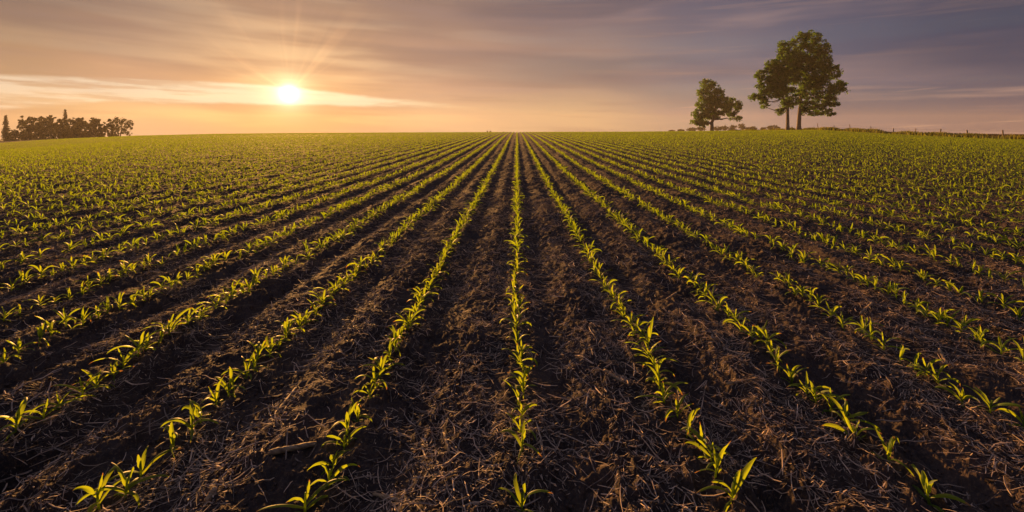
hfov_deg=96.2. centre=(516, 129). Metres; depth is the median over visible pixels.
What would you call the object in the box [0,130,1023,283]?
corn crop
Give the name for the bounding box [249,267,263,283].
corn seedling
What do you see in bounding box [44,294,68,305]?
corn seedling
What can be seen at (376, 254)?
corn seedling
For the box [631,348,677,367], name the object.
corn seedling
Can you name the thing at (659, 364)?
corn seedling
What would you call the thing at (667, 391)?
corn seedling
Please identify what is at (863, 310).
stalk piece
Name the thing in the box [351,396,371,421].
corn seedling
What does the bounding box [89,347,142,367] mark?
corn seedling
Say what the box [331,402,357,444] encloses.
corn seedling
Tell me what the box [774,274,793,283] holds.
corn seedling
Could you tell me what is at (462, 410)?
stalk piece
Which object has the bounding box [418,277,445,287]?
corn seedling
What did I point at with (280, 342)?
corn seedling
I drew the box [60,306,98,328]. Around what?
corn seedling
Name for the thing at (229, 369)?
corn seedling
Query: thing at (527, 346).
corn seedling
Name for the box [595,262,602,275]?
corn seedling
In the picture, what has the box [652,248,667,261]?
corn seedling
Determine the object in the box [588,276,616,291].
corn seedling
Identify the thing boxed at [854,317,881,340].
corn seedling
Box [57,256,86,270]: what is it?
corn seedling
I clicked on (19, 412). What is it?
corn seedling
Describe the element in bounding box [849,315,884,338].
corn seedling
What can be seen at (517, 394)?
corn seedling
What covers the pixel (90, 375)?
corn seedling
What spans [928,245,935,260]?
corn seedling
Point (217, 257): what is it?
corn seedling
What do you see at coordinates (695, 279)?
corn seedling
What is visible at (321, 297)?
corn seedling
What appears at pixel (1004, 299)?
corn seedling
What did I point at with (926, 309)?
corn seedling
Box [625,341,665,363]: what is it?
corn seedling
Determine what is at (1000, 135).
pasture grass
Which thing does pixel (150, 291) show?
corn seedling
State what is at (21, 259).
corn seedling
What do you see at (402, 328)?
corn seedling
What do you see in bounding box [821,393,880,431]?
corn seedling
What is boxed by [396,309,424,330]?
corn seedling
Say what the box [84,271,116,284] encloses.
corn seedling
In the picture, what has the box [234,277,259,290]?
corn seedling
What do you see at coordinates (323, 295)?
corn seedling
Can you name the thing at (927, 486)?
corn seedling
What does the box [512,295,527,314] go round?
corn seedling
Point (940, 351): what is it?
stalk piece
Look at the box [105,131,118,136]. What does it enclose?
broadleaf tree
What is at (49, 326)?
corn seedling
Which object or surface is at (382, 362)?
corn seedling
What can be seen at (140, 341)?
corn seedling
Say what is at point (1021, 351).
corn seedling
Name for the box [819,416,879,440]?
corn seedling
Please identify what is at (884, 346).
corn seedling
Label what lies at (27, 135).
broadleaf tree
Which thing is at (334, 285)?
corn seedling
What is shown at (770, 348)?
corn seedling
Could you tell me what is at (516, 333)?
corn seedling
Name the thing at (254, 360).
corn seedling
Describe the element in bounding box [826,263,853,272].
corn seedling
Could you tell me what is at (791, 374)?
corn seedling
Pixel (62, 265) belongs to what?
corn seedling
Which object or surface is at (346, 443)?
corn seedling
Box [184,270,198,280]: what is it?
corn seedling
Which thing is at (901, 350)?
corn seedling
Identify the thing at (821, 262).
corn seedling
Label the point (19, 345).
corn seedling
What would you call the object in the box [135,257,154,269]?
corn seedling
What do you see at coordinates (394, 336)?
corn seedling
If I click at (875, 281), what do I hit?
corn seedling
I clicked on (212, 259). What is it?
corn seedling
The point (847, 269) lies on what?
corn seedling
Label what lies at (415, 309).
corn seedling
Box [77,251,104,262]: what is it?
corn seedling
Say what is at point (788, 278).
corn seedling
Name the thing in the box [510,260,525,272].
corn seedling
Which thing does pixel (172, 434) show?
corn seedling
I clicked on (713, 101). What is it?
maple tree
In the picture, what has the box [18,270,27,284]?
corn seedling
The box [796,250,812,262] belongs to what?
corn seedling
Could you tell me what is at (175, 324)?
corn seedling
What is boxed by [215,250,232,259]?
corn seedling
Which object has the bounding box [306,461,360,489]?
corn seedling
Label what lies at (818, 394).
corn seedling
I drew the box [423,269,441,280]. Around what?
corn seedling
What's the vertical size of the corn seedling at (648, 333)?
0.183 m
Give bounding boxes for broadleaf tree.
[5,129,20,140]
[16,115,29,139]
[18,116,41,139]
[30,116,47,139]
[42,115,60,133]
[46,119,72,138]
[61,118,78,138]
[70,117,89,137]
[80,117,102,137]
[93,124,105,136]
[103,119,114,132]
[104,116,133,135]
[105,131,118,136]
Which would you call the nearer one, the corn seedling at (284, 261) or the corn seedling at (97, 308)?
the corn seedling at (97, 308)
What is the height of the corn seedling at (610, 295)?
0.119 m
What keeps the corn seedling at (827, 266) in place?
on the ground at (332, 410)
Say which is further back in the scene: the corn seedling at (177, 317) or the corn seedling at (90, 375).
the corn seedling at (177, 317)
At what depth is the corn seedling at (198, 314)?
3.25 m
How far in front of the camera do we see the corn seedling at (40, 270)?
4.16 m
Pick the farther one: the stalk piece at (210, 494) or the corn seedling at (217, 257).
the corn seedling at (217, 257)
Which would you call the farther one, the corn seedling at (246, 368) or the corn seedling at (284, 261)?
the corn seedling at (284, 261)
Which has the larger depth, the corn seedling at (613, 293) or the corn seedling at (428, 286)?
the corn seedling at (428, 286)
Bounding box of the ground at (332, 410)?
[0,130,1023,511]
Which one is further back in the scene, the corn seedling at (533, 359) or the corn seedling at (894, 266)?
the corn seedling at (894, 266)
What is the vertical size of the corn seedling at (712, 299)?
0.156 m
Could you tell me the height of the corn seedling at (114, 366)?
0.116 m
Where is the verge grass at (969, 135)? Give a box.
[726,127,1023,139]
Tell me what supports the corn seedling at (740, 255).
on the ground at (332, 410)
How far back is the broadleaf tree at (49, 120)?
189.16 m
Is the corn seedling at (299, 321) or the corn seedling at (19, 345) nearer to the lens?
the corn seedling at (19, 345)
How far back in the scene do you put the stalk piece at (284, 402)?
2.27 m
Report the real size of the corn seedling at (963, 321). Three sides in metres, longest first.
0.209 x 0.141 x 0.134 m
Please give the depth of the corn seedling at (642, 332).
2.95 m
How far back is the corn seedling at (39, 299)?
3.53 m
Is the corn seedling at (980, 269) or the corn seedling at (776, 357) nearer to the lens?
the corn seedling at (776, 357)
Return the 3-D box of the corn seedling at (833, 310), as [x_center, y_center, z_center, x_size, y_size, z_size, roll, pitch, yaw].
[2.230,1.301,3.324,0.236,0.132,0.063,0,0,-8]
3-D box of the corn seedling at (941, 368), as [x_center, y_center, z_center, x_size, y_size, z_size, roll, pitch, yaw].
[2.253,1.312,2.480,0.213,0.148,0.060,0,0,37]
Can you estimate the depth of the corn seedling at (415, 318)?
3.17 m
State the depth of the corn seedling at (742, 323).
3.08 m
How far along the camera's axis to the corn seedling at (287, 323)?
3.06 m
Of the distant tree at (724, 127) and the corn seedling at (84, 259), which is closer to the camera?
the corn seedling at (84, 259)
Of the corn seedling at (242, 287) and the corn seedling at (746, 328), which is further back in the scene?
the corn seedling at (242, 287)
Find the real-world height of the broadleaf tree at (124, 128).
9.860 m
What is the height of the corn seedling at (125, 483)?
0.136 m
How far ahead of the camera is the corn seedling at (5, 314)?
3.27 m
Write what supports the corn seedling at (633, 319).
on the ground at (332, 410)
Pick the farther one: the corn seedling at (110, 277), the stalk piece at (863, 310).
the corn seedling at (110, 277)
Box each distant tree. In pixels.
[714,126,721,130]
[721,125,728,130]
[738,124,745,129]
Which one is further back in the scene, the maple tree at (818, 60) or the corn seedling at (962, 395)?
the maple tree at (818, 60)
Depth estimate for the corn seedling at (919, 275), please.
4.15 m
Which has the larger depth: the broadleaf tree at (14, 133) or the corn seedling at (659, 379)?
the broadleaf tree at (14, 133)
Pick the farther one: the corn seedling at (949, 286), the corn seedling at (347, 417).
the corn seedling at (949, 286)
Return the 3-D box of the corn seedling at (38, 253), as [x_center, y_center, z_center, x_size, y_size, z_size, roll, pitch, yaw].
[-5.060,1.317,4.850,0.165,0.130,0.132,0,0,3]
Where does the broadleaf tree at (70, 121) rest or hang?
on the ground at (332, 410)
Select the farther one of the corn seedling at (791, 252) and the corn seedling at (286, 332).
the corn seedling at (791, 252)
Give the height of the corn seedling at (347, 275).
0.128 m
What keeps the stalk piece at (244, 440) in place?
on the ground at (332, 410)
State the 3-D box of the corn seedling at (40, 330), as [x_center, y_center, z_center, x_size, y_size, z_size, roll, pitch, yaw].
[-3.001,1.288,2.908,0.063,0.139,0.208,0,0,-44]
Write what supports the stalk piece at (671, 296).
on the ground at (332, 410)
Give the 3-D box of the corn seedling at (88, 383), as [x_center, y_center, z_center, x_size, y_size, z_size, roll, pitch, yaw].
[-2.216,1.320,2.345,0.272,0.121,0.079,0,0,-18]
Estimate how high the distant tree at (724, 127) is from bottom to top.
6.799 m
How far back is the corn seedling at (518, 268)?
4.35 m
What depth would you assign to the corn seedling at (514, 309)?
3.26 m
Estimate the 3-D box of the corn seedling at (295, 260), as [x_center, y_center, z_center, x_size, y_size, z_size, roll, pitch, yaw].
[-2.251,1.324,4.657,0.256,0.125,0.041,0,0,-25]
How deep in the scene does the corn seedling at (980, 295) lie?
3.63 m
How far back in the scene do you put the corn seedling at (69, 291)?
3.71 m
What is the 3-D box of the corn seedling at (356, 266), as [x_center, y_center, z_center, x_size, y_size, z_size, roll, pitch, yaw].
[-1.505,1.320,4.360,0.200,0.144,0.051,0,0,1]
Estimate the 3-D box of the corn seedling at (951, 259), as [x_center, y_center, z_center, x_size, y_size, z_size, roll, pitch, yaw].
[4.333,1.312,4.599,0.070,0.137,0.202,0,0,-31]
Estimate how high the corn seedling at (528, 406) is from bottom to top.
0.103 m
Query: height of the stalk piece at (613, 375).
0.026 m
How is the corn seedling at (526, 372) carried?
on the ground at (332, 410)
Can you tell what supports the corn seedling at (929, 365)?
on the ground at (332, 410)
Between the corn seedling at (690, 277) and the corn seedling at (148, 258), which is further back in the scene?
the corn seedling at (148, 258)
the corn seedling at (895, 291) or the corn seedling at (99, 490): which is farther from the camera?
the corn seedling at (895, 291)
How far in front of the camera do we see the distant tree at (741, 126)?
379.18 m
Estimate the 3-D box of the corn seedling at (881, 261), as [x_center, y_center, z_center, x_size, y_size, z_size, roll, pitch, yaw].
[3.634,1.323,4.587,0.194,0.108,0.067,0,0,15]
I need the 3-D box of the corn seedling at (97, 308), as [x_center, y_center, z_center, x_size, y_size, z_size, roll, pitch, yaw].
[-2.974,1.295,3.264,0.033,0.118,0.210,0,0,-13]
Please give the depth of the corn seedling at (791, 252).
4.87 m
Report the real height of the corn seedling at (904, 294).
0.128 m
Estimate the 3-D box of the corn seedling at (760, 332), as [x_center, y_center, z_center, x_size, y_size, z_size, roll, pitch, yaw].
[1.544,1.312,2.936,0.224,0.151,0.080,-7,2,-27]
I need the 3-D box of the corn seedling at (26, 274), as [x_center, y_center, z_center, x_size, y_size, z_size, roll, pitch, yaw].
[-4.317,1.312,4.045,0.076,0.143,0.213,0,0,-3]
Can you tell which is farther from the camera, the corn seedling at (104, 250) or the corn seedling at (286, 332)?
the corn seedling at (104, 250)
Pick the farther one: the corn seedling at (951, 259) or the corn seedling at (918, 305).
the corn seedling at (951, 259)
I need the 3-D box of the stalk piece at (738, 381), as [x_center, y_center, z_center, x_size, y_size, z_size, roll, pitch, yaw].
[1.181,1.317,2.408,0.166,0.044,0.014,0,0,4]
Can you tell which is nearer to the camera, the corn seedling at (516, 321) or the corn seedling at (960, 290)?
the corn seedling at (516, 321)
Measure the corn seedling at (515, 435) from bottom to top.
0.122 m
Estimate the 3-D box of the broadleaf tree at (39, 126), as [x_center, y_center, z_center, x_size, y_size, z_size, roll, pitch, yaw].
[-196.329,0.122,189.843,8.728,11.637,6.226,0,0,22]
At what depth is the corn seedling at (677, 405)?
2.19 m
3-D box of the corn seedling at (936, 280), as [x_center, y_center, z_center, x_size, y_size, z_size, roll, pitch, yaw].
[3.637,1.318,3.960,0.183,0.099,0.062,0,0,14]
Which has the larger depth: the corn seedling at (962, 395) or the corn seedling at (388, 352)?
the corn seedling at (388, 352)
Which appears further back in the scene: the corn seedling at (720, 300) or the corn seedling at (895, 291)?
the corn seedling at (895, 291)
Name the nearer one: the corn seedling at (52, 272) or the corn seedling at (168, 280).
the corn seedling at (168, 280)
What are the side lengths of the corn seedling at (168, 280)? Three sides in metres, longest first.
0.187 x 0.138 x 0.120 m
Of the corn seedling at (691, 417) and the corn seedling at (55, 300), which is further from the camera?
the corn seedling at (55, 300)
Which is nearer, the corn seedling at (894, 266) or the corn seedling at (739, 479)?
the corn seedling at (739, 479)
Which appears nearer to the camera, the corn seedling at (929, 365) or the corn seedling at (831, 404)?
the corn seedling at (831, 404)
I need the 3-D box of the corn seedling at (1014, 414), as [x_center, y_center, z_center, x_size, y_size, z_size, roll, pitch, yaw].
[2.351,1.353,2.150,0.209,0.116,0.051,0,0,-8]
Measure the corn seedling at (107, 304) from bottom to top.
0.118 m
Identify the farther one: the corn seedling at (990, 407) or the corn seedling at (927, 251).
the corn seedling at (927, 251)
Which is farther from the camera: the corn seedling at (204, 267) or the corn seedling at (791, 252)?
the corn seedling at (791, 252)
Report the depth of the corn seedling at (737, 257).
4.69 m
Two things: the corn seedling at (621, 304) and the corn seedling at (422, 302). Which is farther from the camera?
the corn seedling at (422, 302)
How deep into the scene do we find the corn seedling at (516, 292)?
3.69 m
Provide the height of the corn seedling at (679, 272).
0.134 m
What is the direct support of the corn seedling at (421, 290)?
on the ground at (332, 410)
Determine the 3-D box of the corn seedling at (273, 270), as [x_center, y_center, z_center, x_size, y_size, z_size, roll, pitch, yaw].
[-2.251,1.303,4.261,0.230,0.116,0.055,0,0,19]
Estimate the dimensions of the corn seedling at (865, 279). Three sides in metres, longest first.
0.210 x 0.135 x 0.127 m
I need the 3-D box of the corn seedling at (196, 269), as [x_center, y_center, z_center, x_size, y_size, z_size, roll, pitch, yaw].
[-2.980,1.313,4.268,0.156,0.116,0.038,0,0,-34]
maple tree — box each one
[689,78,743,130]
[747,55,803,129]
[775,29,850,129]
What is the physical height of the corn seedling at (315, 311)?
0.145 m
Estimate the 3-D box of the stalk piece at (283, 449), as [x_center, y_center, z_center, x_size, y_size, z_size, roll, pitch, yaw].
[-0.934,1.326,1.915,0.187,0.045,0.028,0,0,-33]
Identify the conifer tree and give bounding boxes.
[1,115,10,140]
[61,109,68,138]
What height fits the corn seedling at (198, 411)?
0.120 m
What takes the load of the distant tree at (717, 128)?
on the ground at (332, 410)
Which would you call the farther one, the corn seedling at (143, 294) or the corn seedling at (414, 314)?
the corn seedling at (143, 294)
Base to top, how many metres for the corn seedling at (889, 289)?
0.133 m
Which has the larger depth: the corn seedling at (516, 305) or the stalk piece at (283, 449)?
the corn seedling at (516, 305)
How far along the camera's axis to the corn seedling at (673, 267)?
4.41 m
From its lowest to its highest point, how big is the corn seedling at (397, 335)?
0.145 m
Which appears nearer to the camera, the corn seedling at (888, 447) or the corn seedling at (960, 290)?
the corn seedling at (888, 447)
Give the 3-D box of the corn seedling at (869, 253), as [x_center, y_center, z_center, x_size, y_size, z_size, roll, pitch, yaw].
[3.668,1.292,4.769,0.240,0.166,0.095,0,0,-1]
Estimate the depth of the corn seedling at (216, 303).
3.47 m
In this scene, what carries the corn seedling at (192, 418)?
on the ground at (332, 410)
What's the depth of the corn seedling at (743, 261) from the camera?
4.50 m
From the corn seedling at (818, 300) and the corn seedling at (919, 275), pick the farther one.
the corn seedling at (919, 275)
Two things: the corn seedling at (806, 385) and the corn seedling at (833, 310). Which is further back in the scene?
the corn seedling at (833, 310)
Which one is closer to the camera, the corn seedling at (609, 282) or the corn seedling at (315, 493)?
the corn seedling at (315, 493)
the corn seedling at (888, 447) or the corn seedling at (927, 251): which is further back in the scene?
the corn seedling at (927, 251)
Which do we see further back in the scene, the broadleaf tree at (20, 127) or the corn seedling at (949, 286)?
the broadleaf tree at (20, 127)
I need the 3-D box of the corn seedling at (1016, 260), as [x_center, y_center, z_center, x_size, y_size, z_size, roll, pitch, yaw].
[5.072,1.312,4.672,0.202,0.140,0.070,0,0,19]
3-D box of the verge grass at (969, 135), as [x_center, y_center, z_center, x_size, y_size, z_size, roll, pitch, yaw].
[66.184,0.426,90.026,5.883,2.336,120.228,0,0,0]
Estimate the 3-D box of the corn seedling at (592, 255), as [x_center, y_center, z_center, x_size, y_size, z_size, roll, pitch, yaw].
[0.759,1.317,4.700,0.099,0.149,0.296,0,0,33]
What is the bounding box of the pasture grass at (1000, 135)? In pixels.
[888,131,1023,136]
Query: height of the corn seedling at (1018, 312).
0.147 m
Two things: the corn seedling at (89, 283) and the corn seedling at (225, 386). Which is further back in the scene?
the corn seedling at (89, 283)
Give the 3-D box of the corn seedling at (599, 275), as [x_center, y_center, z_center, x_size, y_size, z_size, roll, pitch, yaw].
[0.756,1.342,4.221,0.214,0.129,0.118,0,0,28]
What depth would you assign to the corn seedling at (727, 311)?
3.32 m
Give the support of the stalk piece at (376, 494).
on the ground at (332, 410)
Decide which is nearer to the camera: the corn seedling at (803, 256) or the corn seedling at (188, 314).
the corn seedling at (188, 314)
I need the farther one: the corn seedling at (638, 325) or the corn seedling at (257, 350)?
the corn seedling at (638, 325)
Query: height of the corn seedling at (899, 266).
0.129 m
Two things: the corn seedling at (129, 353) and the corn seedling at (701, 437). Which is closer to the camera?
the corn seedling at (701, 437)
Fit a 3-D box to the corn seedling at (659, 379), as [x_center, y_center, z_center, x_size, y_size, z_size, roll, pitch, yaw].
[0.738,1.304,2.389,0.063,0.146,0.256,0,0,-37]
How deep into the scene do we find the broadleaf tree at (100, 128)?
189.39 m
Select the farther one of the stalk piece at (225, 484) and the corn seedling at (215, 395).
the corn seedling at (215, 395)
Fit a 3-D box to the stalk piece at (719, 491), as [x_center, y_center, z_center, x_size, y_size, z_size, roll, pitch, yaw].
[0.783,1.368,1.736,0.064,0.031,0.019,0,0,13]
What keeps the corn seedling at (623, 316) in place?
on the ground at (332, 410)
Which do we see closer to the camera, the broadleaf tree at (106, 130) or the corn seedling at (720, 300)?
the corn seedling at (720, 300)
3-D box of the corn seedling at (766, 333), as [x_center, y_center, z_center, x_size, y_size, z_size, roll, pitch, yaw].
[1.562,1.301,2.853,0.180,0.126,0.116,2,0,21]
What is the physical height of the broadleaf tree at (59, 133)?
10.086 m
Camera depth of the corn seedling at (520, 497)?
1.63 m
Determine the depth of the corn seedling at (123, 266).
4.31 m
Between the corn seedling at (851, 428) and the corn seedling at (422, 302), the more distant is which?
the corn seedling at (422, 302)
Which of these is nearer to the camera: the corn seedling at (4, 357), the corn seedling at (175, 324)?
the corn seedling at (4, 357)
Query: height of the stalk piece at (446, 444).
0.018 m
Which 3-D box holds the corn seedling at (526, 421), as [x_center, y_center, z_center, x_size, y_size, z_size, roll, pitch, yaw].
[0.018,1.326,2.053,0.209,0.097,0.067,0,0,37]
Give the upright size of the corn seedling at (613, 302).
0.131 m
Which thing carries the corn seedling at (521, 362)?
on the ground at (332, 410)
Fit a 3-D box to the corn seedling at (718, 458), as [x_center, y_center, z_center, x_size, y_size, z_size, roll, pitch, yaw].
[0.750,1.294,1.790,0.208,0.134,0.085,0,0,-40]
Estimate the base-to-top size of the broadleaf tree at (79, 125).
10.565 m
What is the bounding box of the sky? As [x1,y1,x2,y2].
[0,0,1023,138]
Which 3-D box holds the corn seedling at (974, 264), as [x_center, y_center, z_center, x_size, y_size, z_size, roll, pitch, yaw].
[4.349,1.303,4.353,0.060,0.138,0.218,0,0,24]
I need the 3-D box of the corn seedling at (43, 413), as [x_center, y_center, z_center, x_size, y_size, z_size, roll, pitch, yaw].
[-2.215,1.328,2.148,0.291,0.131,0.086,0,0,-30]
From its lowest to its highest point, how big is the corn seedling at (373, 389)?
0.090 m
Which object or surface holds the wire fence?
on the ground at (332, 410)
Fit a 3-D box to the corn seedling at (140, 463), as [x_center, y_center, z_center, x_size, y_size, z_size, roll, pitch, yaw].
[-1.493,1.344,1.823,0.086,0.129,0.289,0,0,16]
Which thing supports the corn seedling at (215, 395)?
on the ground at (332, 410)
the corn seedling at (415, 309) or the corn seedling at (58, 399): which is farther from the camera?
the corn seedling at (415, 309)
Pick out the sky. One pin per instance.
(166, 67)
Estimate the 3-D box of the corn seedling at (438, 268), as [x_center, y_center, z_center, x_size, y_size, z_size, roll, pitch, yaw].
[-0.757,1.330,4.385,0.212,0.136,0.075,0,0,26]
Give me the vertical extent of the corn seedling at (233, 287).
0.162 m
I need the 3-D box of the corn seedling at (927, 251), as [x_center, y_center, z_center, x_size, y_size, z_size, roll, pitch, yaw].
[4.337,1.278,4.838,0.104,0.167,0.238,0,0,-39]
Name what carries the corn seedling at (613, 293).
on the ground at (332, 410)
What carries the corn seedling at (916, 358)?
on the ground at (332, 410)
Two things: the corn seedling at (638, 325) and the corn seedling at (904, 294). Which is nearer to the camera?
the corn seedling at (638, 325)
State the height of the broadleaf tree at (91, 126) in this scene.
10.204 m
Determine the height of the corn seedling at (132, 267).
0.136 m
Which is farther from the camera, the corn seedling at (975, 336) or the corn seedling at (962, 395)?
the corn seedling at (975, 336)
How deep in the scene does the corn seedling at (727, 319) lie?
3.21 m
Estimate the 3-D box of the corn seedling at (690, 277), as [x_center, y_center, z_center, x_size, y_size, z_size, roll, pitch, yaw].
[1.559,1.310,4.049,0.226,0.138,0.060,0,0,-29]
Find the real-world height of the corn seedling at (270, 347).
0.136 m
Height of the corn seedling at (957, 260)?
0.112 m
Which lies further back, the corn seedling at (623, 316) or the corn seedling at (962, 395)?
the corn seedling at (623, 316)
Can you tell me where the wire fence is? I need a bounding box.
[817,123,1003,135]
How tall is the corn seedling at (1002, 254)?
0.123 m
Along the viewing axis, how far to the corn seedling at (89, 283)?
3.92 m
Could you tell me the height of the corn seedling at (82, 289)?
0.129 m
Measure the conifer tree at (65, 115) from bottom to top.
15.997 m
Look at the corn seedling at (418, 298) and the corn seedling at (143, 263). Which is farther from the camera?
the corn seedling at (143, 263)
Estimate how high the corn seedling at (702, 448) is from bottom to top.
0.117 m
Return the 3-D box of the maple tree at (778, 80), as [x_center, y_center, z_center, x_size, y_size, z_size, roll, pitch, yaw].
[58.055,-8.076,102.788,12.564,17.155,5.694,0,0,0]
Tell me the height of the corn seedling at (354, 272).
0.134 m
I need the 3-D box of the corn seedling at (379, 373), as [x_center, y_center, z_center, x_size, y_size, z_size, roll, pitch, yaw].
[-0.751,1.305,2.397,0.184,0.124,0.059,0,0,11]
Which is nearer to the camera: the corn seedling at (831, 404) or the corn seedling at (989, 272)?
the corn seedling at (831, 404)
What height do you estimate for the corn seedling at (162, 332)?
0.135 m
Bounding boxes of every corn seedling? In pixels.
[0,275,22,289]
[0,304,21,322]
[0,348,20,363]
[0,397,27,441]
[3,399,82,421]
[5,255,37,263]
[6,338,38,354]
[16,251,27,261]
[17,269,41,283]
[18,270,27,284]
[24,248,51,258]
[24,295,54,307]
[28,265,56,277]
[30,386,89,413]
[35,323,48,346]
[36,266,68,279]
[36,316,59,335]
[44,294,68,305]
[47,261,69,271]
[53,308,80,328]
[53,375,110,397]
[54,287,83,299]
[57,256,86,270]
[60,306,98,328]
[71,275,102,293]
[72,461,127,511]
[73,254,96,265]
[73,369,122,389]
[76,462,168,508]
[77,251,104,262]
[81,281,96,294]
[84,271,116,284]
[87,359,134,382]
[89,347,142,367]
[90,301,108,320]
[95,296,112,312]
[101,248,109,259]
[103,268,113,280]
[106,267,135,279]
[107,329,165,359]
[107,445,182,491]
[109,292,135,309]
[119,262,132,273]
[120,260,141,271]
[130,289,144,302]
[132,286,158,298]
[134,332,162,351]
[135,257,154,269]
[139,287,164,297]
[140,307,192,335]
[145,253,155,265]
[151,278,180,289]
[157,321,173,346]
[158,276,182,288]
[161,400,219,442]
[163,422,177,457]
[166,316,185,331]
[176,305,203,323]
[182,400,208,434]
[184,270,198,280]
[187,264,205,275]
[188,308,209,321]
[192,262,213,273]
[198,295,234,308]
[200,253,219,265]
[200,375,224,407]
[203,259,217,269]
[204,252,225,262]
[206,288,236,303]
[213,376,246,398]
[214,277,242,298]
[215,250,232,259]
[221,356,269,378]
[227,366,250,393]
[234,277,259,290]
[234,280,251,292]
[242,344,266,371]
[245,340,274,362]
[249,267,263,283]
[255,335,289,357]
[256,478,348,511]
[264,265,284,275]
[268,318,299,340]
[269,336,286,350]
[277,317,304,335]
[279,255,290,269]
[287,256,306,264]
[288,305,323,324]
[288,311,312,330]
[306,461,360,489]
[307,299,321,316]
[308,449,351,474]
[309,290,335,308]
[309,291,335,304]
[313,285,340,297]
[321,426,366,452]
[327,275,346,290]
[328,281,349,293]
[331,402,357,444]
[336,273,353,286]
[339,269,359,282]
[346,256,371,268]
[347,266,360,280]
[348,261,367,272]
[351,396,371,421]
[352,382,381,402]
[355,366,387,388]
[360,354,404,381]
[367,248,385,257]
[367,356,393,373]
[383,337,397,362]
[385,325,402,355]
[388,327,402,346]
[393,311,424,327]
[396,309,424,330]
[399,321,409,340]
[401,300,423,317]
[408,290,427,306]
[409,285,432,296]
[413,288,437,303]
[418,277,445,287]
[421,278,441,295]
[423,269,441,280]
[427,263,448,274]
[498,473,552,511]
[499,308,531,329]
[500,419,541,461]
[503,344,537,367]
[504,365,534,388]
[504,380,531,408]
[505,412,535,439]
[506,280,516,292]
[506,284,524,298]
[508,269,515,285]
[508,288,518,309]
[508,323,528,343]
[508,372,535,399]
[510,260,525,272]
[510,302,523,324]
[511,263,527,274]
[511,401,537,422]
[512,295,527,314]
[513,350,525,375]
[514,336,537,356]
[582,251,596,262]
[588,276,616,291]
[592,269,608,280]
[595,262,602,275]
[601,284,617,296]
[603,288,627,300]
[610,293,631,308]
[611,305,634,320]
[612,311,647,328]
[615,298,623,311]
[621,319,647,335]
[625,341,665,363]
[629,321,658,339]
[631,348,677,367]
[635,317,653,347]
[635,381,685,403]
[636,362,682,395]
[646,358,674,383]
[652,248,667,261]
[660,255,679,264]
[664,263,685,273]
[665,394,693,421]
[671,267,685,278]
[681,424,728,459]
[683,271,703,283]
[684,439,729,461]
[686,272,701,287]
[686,407,701,450]
[690,281,717,298]
[694,285,728,302]
[695,294,727,310]
[695,441,730,477]
[697,457,756,511]
[715,302,742,317]
[723,251,747,261]
[723,305,750,322]
[723,314,758,333]
[734,257,755,268]
[735,251,751,267]
[739,324,764,339]
[748,321,769,344]
[754,326,786,349]
[760,339,782,362]
[766,345,790,371]
[772,363,804,385]
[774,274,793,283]
[780,272,797,289]
[785,285,809,294]
[786,371,831,396]
[788,247,794,260]
[790,283,808,296]
[790,379,847,402]
[795,287,816,301]
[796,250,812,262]
[804,290,832,307]
[804,387,855,421]
[808,300,842,317]
[810,256,829,267]
[817,259,837,270]
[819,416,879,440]
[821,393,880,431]
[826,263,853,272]
[827,311,862,330]
[836,263,860,278]
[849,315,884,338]
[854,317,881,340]
[855,274,886,286]
[859,245,883,260]
[862,333,905,351]
[869,257,891,265]
[871,426,913,475]
[872,276,883,292]
[872,281,901,293]
[883,256,907,268]
[884,282,910,298]
[893,258,912,272]
[896,344,912,363]
[902,290,911,304]
[906,357,950,377]
[908,300,947,317]
[908,362,959,389]
[911,464,969,511]
[913,268,930,280]
[914,270,938,281]
[914,353,929,376]
[915,298,929,317]
[916,308,952,323]
[917,244,942,257]
[926,277,948,285]
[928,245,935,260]
[928,310,960,328]
[933,279,954,289]
[935,382,979,406]
[936,254,962,266]
[940,315,980,332]
[944,281,970,296]
[950,255,958,265]
[960,323,1008,351]
[964,385,1023,412]
[967,327,988,340]
[968,258,977,273]
[974,265,987,274]
[976,289,988,302]
[980,334,1022,355]
[984,293,1023,309]
[987,267,992,278]
[993,270,1023,281]
[994,250,1015,259]
[995,408,1023,428]
[1000,304,1023,321]
[1001,253,1023,263]
[1007,335,1023,360]
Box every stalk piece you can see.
[203,486,217,503]
[211,479,231,487]
[241,421,252,446]
[268,441,316,454]
[277,387,296,411]
[372,492,400,501]
[443,433,449,452]
[453,403,471,418]
[603,369,622,382]
[666,292,676,299]
[716,488,730,493]
[726,377,758,384]
[859,302,873,314]
[938,348,948,363]
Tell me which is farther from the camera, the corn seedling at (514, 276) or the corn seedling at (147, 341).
the corn seedling at (514, 276)
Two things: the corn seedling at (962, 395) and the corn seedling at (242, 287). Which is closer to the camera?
the corn seedling at (962, 395)
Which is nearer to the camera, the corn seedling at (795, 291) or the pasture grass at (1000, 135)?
the corn seedling at (795, 291)
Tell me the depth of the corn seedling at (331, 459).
1.84 m
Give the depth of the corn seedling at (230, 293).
3.58 m
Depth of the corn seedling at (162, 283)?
3.88 m
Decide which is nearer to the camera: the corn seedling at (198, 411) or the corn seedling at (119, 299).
the corn seedling at (198, 411)
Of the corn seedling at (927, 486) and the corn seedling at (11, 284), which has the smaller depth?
the corn seedling at (927, 486)
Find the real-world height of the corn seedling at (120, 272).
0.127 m
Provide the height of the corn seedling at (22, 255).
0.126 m
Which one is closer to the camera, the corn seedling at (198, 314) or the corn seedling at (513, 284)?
the corn seedling at (198, 314)

